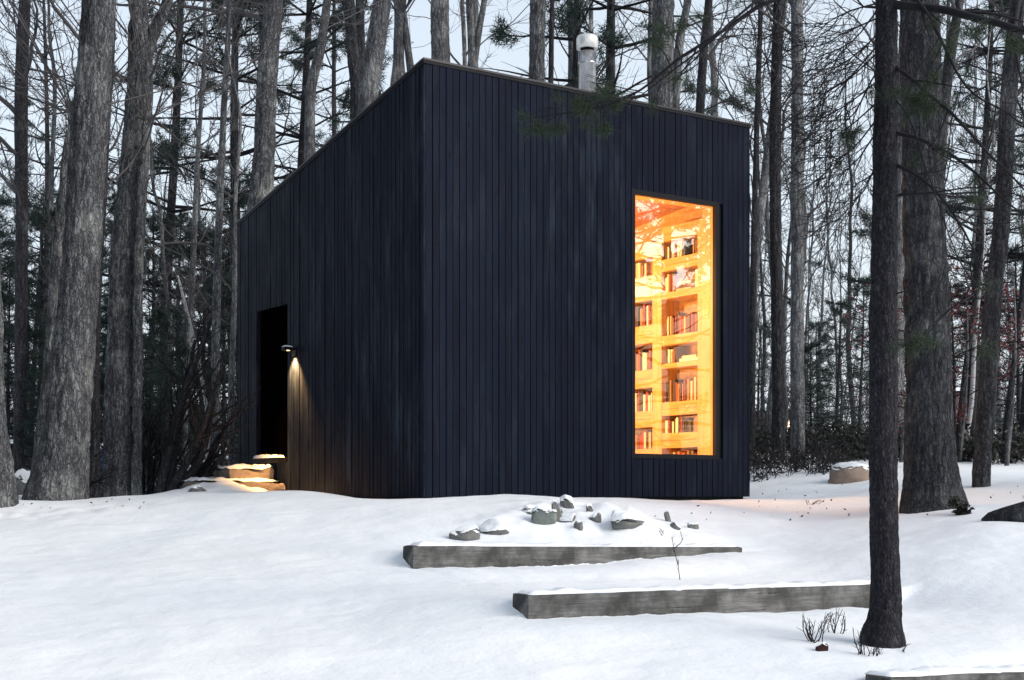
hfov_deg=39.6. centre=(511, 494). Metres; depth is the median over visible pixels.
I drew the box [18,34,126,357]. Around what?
bare tree
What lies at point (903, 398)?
beech sapling
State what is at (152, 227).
pine tree
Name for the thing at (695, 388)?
book
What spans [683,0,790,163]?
tree
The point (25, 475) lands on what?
rock
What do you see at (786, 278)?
bare tree
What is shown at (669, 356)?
book
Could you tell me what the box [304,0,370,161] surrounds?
maple tree
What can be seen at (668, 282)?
book
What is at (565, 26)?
pine tree
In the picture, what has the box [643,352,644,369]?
book
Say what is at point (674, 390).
book
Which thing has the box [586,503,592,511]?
rock
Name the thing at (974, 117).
bare tree
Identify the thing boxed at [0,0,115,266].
maple tree
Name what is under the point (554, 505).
rock
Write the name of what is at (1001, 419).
pine tree
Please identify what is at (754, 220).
maple tree
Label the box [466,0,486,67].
maple tree
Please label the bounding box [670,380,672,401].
book
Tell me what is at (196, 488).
rock
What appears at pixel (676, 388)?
book
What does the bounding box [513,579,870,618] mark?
landscape timber
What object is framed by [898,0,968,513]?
oak tree
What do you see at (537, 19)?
oak tree
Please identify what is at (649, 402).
book
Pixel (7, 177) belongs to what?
bare tree
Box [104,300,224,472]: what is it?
pine tree
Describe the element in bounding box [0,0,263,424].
pine tree
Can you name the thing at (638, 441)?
book
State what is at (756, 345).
woods
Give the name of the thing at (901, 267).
oak tree
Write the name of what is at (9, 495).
oak tree
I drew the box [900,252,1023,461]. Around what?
beech sapling
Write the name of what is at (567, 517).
rock
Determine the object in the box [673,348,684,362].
book
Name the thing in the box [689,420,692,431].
book
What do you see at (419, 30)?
sky
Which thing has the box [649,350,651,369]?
book
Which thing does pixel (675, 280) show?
book
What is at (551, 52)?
maple tree
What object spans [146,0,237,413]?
bare tree
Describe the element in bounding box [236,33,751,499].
cabin
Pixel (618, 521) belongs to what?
rock
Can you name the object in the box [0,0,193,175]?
maple tree
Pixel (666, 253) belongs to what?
book
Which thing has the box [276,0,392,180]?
pine tree
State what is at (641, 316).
book
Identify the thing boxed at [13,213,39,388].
bare tree
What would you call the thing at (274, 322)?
door
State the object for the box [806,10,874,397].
bare tree
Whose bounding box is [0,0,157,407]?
pine tree
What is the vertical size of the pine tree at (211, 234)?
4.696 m
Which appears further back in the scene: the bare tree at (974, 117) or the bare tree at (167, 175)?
the bare tree at (974, 117)
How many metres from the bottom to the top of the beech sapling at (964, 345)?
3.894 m
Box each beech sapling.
[829,259,973,461]
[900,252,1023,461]
[949,258,1023,420]
[950,263,1023,465]
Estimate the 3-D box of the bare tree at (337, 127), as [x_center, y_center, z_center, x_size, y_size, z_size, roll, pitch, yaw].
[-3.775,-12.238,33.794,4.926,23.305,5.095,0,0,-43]
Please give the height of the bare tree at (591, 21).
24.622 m
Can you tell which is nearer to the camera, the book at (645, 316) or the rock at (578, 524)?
the rock at (578, 524)
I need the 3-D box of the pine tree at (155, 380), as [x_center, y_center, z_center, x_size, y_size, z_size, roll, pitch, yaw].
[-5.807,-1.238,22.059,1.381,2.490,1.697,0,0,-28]
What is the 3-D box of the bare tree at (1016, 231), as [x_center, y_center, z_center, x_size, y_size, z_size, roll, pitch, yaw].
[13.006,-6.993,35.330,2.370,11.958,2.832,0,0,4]
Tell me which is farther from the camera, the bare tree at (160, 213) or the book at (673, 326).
the bare tree at (160, 213)
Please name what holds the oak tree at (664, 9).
on the snow ground
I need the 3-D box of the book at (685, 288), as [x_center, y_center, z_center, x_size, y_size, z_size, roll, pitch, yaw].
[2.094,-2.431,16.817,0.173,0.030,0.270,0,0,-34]
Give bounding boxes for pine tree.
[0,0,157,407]
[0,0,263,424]
[0,191,55,465]
[0,194,43,446]
[1,274,44,470]
[3,203,104,457]
[9,311,104,469]
[35,249,145,444]
[37,186,147,421]
[90,295,178,456]
[100,202,227,456]
[100,209,193,435]
[100,338,183,478]
[104,0,351,448]
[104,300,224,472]
[142,211,225,457]
[145,220,237,458]
[149,0,393,276]
[160,175,249,463]
[170,273,237,469]
[172,225,236,457]
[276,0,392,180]
[478,0,651,99]
[510,0,1023,648]
[529,0,761,180]
[755,295,815,427]
[755,317,789,431]
[787,319,844,429]
[787,338,844,430]
[805,294,868,432]
[810,0,1023,433]
[821,274,905,426]
[834,276,905,424]
[904,292,961,405]
[941,0,1023,431]
[950,263,1021,427]
[950,280,981,435]
[954,238,1023,432]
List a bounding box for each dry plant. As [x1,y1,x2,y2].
[671,532,683,578]
[756,453,768,481]
[798,613,833,642]
[827,606,845,633]
[851,626,882,655]
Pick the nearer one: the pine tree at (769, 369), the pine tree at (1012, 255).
the pine tree at (1012, 255)
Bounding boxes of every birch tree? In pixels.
[143,260,228,457]
[946,4,1023,434]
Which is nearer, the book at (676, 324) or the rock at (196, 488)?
the rock at (196, 488)
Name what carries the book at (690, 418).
on the bookcase
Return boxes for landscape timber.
[403,541,741,568]
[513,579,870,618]
[864,664,1023,679]
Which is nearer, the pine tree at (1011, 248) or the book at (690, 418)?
the book at (690, 418)
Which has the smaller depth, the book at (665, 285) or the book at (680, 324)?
the book at (680, 324)
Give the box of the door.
[251,305,287,463]
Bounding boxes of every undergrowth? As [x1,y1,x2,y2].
[12,450,235,488]
[750,415,1023,464]
[750,434,860,481]
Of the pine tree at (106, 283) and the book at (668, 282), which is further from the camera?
the pine tree at (106, 283)
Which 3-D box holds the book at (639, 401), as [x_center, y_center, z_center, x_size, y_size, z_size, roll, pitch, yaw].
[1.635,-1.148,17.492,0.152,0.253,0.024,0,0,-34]
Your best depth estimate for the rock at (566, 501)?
12.69 m
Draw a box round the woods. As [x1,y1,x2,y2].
[0,107,1023,433]
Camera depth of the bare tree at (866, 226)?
57.63 m
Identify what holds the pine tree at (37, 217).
on the snow ground
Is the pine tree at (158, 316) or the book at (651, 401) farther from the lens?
the pine tree at (158, 316)
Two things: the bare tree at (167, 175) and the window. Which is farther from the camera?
the bare tree at (167, 175)
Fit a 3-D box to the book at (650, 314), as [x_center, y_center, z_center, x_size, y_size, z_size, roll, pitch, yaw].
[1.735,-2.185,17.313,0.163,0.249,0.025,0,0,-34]
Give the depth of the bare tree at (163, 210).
50.39 m
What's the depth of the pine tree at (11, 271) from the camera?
27.96 m
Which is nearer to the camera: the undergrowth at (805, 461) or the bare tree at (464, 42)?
the undergrowth at (805, 461)
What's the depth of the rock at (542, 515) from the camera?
12.20 m
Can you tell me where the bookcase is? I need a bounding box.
[635,218,702,454]
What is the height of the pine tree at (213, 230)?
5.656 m
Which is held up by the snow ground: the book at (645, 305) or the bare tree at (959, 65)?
the bare tree at (959, 65)
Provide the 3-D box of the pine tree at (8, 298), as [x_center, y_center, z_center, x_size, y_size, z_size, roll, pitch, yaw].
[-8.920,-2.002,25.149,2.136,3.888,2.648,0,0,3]
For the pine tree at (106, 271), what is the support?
on the snow ground
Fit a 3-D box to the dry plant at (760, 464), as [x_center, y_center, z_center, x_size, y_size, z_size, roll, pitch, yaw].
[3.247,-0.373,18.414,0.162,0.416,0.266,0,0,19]
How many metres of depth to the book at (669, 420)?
16.98 m
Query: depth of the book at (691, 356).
16.68 m
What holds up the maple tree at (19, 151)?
on the snow ground
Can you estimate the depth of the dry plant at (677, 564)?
10.64 m
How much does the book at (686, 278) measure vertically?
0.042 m
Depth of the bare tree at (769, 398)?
27.13 m
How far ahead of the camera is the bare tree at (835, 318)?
36.22 m
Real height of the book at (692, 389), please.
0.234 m
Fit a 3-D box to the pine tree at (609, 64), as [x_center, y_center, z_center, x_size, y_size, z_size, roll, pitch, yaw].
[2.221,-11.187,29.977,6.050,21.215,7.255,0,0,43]
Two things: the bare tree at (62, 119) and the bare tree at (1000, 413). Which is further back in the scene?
the bare tree at (62, 119)
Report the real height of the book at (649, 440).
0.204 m
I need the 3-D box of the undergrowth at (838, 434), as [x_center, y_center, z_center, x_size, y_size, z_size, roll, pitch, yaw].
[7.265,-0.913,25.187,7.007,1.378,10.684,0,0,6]
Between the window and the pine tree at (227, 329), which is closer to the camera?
the window
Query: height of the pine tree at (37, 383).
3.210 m
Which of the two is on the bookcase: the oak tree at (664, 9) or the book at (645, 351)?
the book at (645, 351)
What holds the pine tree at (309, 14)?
on the snow ground
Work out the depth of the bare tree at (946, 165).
27.42 m
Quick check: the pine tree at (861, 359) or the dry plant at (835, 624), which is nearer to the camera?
the dry plant at (835, 624)
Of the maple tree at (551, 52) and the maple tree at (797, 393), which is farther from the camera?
the maple tree at (551, 52)
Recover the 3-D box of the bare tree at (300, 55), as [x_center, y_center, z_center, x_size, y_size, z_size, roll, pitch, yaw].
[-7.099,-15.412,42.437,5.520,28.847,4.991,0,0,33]
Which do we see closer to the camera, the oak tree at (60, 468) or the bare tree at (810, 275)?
the oak tree at (60, 468)
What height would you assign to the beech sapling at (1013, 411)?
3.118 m
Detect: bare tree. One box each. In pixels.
[0,0,68,460]
[0,80,28,357]
[0,143,31,389]
[0,158,13,407]
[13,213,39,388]
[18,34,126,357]
[54,112,106,278]
[101,11,237,425]
[101,89,159,355]
[143,77,214,407]
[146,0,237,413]
[149,159,206,343]
[192,116,251,385]
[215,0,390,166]
[240,4,368,144]
[390,0,547,65]
[393,0,404,77]
[449,0,511,68]
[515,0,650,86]
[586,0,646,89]
[596,0,751,203]
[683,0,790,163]
[712,2,846,432]
[732,20,790,429]
[736,0,874,300]
[751,1,870,429]
[755,177,787,393]
[766,53,855,428]
[786,79,866,420]
[787,116,859,422]
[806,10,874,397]
[807,22,873,430]
[819,176,866,424]
[842,33,898,333]
[857,0,1016,318]
[866,82,960,410]
[945,0,1023,396]
[951,19,1023,436]
[952,57,1013,345]
[989,94,1023,428]
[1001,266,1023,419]
[1003,99,1023,334]
[1005,55,1023,284]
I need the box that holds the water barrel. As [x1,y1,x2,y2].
[90,446,102,474]
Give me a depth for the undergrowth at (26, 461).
22.13 m
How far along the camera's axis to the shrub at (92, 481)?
15.50 m
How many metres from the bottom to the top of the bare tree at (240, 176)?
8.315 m
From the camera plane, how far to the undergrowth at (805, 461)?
19.30 m
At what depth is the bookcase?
17.04 m
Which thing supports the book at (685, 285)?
on the book at (685, 288)
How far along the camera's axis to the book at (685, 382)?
16.76 m
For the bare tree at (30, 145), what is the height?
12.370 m
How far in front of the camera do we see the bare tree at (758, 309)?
45.80 m
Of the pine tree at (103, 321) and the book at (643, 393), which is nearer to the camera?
the book at (643, 393)
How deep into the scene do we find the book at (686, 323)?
16.71 m
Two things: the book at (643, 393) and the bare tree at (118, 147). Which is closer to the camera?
the book at (643, 393)
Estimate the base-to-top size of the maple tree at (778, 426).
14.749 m
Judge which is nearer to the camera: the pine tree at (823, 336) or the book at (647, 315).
the book at (647, 315)
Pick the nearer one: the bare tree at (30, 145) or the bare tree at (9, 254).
the bare tree at (30, 145)
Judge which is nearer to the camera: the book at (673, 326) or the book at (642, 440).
the book at (673, 326)
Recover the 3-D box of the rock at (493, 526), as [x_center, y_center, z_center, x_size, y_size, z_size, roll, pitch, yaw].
[-0.151,0.278,11.918,0.249,0.168,0.198,0,0,38]
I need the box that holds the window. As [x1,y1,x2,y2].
[631,189,718,459]
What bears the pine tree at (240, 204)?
on the snow ground
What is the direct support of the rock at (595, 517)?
on the snow ground
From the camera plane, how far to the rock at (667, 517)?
13.13 m
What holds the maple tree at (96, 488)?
on the snow ground
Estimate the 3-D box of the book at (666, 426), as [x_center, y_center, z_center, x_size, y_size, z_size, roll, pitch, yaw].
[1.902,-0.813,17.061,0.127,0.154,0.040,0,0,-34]
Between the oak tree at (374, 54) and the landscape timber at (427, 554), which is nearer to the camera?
the landscape timber at (427, 554)
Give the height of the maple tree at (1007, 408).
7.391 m
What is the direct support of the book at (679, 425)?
on the bookcase
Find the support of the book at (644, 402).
on the bookcase
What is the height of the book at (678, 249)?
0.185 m
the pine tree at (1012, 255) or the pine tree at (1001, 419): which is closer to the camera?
the pine tree at (1012, 255)
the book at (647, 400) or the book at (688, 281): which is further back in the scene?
the book at (647, 400)
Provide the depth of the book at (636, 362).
17.46 m
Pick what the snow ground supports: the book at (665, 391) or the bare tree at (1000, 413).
the bare tree at (1000, 413)
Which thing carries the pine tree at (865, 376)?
on the snow ground
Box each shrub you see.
[89,378,135,497]
[100,346,186,494]
[142,287,266,493]
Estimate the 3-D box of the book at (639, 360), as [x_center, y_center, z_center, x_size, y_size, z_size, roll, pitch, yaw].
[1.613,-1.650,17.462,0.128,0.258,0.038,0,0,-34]
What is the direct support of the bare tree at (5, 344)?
on the snow ground
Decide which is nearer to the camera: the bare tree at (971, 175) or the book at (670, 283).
the book at (670, 283)
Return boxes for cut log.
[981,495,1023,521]
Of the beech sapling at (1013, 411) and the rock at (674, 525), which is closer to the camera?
the rock at (674, 525)
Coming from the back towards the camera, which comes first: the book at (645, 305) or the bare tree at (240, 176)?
the bare tree at (240, 176)
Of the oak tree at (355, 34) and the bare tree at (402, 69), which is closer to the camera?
the oak tree at (355, 34)
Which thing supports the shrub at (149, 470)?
on the snow ground
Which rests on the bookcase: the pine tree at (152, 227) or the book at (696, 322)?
the book at (696, 322)
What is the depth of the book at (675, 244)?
16.88 m
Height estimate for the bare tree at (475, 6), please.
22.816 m
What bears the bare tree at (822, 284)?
on the snow ground
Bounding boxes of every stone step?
[180,477,284,490]
[210,463,273,482]
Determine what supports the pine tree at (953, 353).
on the snow ground
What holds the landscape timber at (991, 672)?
on the snow ground
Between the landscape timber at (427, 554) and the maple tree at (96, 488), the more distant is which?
the maple tree at (96, 488)
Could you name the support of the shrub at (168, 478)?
on the snow ground
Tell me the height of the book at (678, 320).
0.244 m
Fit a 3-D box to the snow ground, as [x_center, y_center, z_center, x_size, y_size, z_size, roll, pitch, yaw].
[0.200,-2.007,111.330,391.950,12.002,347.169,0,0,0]
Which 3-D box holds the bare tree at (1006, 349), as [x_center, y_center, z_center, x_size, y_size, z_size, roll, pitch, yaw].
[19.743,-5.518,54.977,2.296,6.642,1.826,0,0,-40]
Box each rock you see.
[15,468,29,494]
[188,485,205,491]
[449,524,479,540]
[478,518,509,534]
[522,504,536,514]
[531,506,556,524]
[551,500,561,521]
[560,495,574,508]
[560,513,575,522]
[574,520,582,530]
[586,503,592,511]
[589,512,600,522]
[610,510,644,529]
[664,511,670,521]
[670,522,680,529]
[687,522,698,528]
[815,641,827,650]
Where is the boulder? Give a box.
[828,461,868,483]
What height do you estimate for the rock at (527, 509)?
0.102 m
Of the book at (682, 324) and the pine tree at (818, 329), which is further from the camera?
the pine tree at (818, 329)
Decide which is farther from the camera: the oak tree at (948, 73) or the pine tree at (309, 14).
the pine tree at (309, 14)
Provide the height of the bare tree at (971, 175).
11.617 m
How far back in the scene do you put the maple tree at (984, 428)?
15.92 m
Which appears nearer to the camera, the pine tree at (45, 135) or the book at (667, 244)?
the book at (667, 244)
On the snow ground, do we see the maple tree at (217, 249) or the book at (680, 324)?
the maple tree at (217, 249)
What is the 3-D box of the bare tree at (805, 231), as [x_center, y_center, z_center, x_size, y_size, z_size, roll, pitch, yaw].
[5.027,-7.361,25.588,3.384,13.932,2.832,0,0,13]
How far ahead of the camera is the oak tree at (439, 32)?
23.87 m
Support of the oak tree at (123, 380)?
on the snow ground
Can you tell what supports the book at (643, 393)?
on the bookcase
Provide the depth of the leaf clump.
12.89 m
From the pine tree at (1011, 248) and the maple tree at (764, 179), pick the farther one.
the pine tree at (1011, 248)
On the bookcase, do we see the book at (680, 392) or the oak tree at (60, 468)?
the book at (680, 392)
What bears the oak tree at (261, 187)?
on the snow ground
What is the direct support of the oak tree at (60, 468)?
on the snow ground
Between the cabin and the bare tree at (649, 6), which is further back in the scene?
the bare tree at (649, 6)
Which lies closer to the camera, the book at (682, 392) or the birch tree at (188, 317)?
the book at (682, 392)
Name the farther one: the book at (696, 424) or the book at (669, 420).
the book at (669, 420)
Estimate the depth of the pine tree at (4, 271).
30.01 m
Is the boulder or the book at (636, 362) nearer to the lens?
the book at (636, 362)
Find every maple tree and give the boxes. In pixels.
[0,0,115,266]
[0,0,120,473]
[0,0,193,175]
[33,0,234,497]
[104,0,328,463]
[144,0,274,465]
[149,0,302,458]
[220,0,512,158]
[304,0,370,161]
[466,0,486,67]
[548,0,554,82]
[676,0,790,113]
[678,0,874,460]
[680,0,822,458]
[683,0,830,455]
[684,0,810,313]
[945,27,1023,453]
[951,65,1023,460]
[972,0,1023,487]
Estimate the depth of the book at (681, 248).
16.77 m
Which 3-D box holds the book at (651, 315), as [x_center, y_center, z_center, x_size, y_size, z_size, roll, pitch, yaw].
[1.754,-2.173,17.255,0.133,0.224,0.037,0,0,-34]
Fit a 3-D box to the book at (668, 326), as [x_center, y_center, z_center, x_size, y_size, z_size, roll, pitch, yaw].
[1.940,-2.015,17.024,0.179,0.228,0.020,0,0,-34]
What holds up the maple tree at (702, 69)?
on the snow ground
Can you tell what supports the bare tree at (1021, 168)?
on the snow ground
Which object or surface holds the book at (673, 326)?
on the bookcase
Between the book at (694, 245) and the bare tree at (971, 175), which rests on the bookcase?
the book at (694, 245)
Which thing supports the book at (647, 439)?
on the bookcase
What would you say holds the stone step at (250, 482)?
on the snow ground
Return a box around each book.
[635,393,637,411]
[636,307,642,326]
[636,355,637,370]
[637,434,640,448]
[638,263,644,277]
[638,350,640,370]
[639,391,640,411]
[640,308,642,325]
[641,350,648,370]
[641,391,645,410]
[641,432,643,448]
[643,304,648,325]
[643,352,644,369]
[643,395,645,410]
[644,432,645,448]
[645,307,646,325]
[645,353,648,369]
[646,392,652,410]
[646,430,652,448]
[647,306,648,324]
[648,395,650,410]
[649,243,670,246]
[649,305,652,324]
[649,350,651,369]
[649,432,650,448]
[651,306,652,324]
[651,393,652,410]
[651,432,652,448]
[664,382,668,402]
[665,247,667,258]
[665,278,666,292]
[665,421,667,432]
[667,274,670,291]
[668,317,669,335]
[668,350,670,362]
[668,419,673,432]
[669,275,671,291]
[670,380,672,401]
[672,243,673,257]
[672,276,682,290]
[672,318,674,334]
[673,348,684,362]
[673,379,683,401]
[674,243,676,257]
[675,316,677,334]
[676,283,694,288]
[676,286,694,290]
[676,382,681,401]
[676,417,680,432]
[677,242,679,256]
[677,384,678,400]
[678,280,694,284]
[678,314,685,333]
[679,276,694,281]
[679,316,681,333]
[679,357,697,361]
[679,384,681,400]
[679,418,680,432]
[680,241,683,255]
[682,316,683,333]
[682,354,697,358]
[682,384,683,400]
[684,241,692,255]
[684,380,686,400]
[685,314,686,332]
[687,314,690,332]
[687,379,689,400]
[687,417,693,431]
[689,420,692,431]
[690,381,691,399]
[691,312,697,331]
[692,380,693,399]
[693,238,695,253]
[694,377,697,399]
[695,314,697,331]
[695,417,697,431]
[696,270,697,286]
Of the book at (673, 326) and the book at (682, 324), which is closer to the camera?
the book at (682, 324)
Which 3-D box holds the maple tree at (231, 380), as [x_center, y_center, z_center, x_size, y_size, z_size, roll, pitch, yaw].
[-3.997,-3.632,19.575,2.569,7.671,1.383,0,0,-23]
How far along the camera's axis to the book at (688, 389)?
16.70 m
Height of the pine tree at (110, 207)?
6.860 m
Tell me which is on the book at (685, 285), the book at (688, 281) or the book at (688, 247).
the book at (688, 281)
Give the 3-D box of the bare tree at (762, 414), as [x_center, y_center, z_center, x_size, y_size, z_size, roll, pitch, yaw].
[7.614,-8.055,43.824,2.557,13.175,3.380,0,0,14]
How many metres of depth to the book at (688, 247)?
16.77 m
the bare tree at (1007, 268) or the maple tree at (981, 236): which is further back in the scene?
the bare tree at (1007, 268)
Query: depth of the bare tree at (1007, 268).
46.80 m
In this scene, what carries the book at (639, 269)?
on the bookcase
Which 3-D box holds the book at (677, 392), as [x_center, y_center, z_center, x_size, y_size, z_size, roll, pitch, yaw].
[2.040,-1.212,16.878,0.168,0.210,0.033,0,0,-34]
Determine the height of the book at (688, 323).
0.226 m
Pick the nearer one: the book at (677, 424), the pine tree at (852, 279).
the book at (677, 424)
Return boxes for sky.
[0,0,1023,423]
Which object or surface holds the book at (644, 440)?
on the bookcase
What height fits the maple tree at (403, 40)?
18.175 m
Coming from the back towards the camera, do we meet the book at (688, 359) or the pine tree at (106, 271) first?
the pine tree at (106, 271)
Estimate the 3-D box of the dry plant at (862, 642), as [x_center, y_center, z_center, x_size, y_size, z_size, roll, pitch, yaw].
[1.879,0.809,7.534,0.152,0.228,0.210,0,0,24]
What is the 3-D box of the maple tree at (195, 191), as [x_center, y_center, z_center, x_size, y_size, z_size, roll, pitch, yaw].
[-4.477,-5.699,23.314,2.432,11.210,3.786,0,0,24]
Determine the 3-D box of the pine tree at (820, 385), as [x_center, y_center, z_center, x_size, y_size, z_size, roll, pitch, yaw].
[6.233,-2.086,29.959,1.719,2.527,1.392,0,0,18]
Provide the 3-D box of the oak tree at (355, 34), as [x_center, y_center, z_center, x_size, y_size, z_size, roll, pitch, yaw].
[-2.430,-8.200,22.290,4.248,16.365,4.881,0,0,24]
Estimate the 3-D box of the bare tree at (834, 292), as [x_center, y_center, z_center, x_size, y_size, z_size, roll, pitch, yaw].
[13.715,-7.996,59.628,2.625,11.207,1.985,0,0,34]
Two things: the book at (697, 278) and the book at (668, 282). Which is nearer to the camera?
the book at (697, 278)
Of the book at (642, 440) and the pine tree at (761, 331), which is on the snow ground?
the pine tree at (761, 331)
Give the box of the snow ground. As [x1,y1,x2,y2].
[0,425,1023,679]
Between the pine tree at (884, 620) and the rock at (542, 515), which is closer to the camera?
the pine tree at (884, 620)
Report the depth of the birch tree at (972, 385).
24.97 m
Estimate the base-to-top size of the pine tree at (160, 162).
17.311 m
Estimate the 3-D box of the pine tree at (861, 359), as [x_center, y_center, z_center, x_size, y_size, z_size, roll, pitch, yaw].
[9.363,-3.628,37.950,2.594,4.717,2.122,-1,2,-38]
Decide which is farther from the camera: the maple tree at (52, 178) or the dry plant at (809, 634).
the maple tree at (52, 178)
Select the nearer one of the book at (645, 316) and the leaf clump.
the leaf clump
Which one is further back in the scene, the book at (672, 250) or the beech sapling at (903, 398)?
the beech sapling at (903, 398)
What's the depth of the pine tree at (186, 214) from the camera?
29.70 m
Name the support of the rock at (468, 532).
on the snow ground
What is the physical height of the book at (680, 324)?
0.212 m
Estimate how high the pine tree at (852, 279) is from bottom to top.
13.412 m
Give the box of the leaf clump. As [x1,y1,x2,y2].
[947,495,974,515]
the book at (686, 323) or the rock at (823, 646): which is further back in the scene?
the book at (686, 323)
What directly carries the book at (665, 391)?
on the bookcase
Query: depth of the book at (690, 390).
16.65 m
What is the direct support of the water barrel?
on the snow ground
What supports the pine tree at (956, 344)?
on the snow ground
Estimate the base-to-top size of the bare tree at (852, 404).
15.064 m
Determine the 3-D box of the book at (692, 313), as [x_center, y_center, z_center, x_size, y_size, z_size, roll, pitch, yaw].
[2.178,-2.023,16.708,0.180,0.244,0.028,0,0,-34]
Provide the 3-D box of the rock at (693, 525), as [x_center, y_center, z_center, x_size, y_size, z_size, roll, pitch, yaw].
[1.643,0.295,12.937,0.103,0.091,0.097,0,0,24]
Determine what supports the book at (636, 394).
on the bookcase
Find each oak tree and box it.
[0,0,381,500]
[0,0,500,497]
[0,271,18,507]
[43,0,282,211]
[288,0,364,118]
[357,0,390,114]
[430,0,449,61]
[529,0,545,81]
[650,0,691,108]
[810,0,941,435]
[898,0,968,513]
[940,0,1008,172]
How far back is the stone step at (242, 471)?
16.64 m
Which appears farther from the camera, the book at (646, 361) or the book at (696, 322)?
the book at (646, 361)
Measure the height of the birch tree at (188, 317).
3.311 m
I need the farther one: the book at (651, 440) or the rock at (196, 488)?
the book at (651, 440)
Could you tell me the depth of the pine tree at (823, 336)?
33.09 m

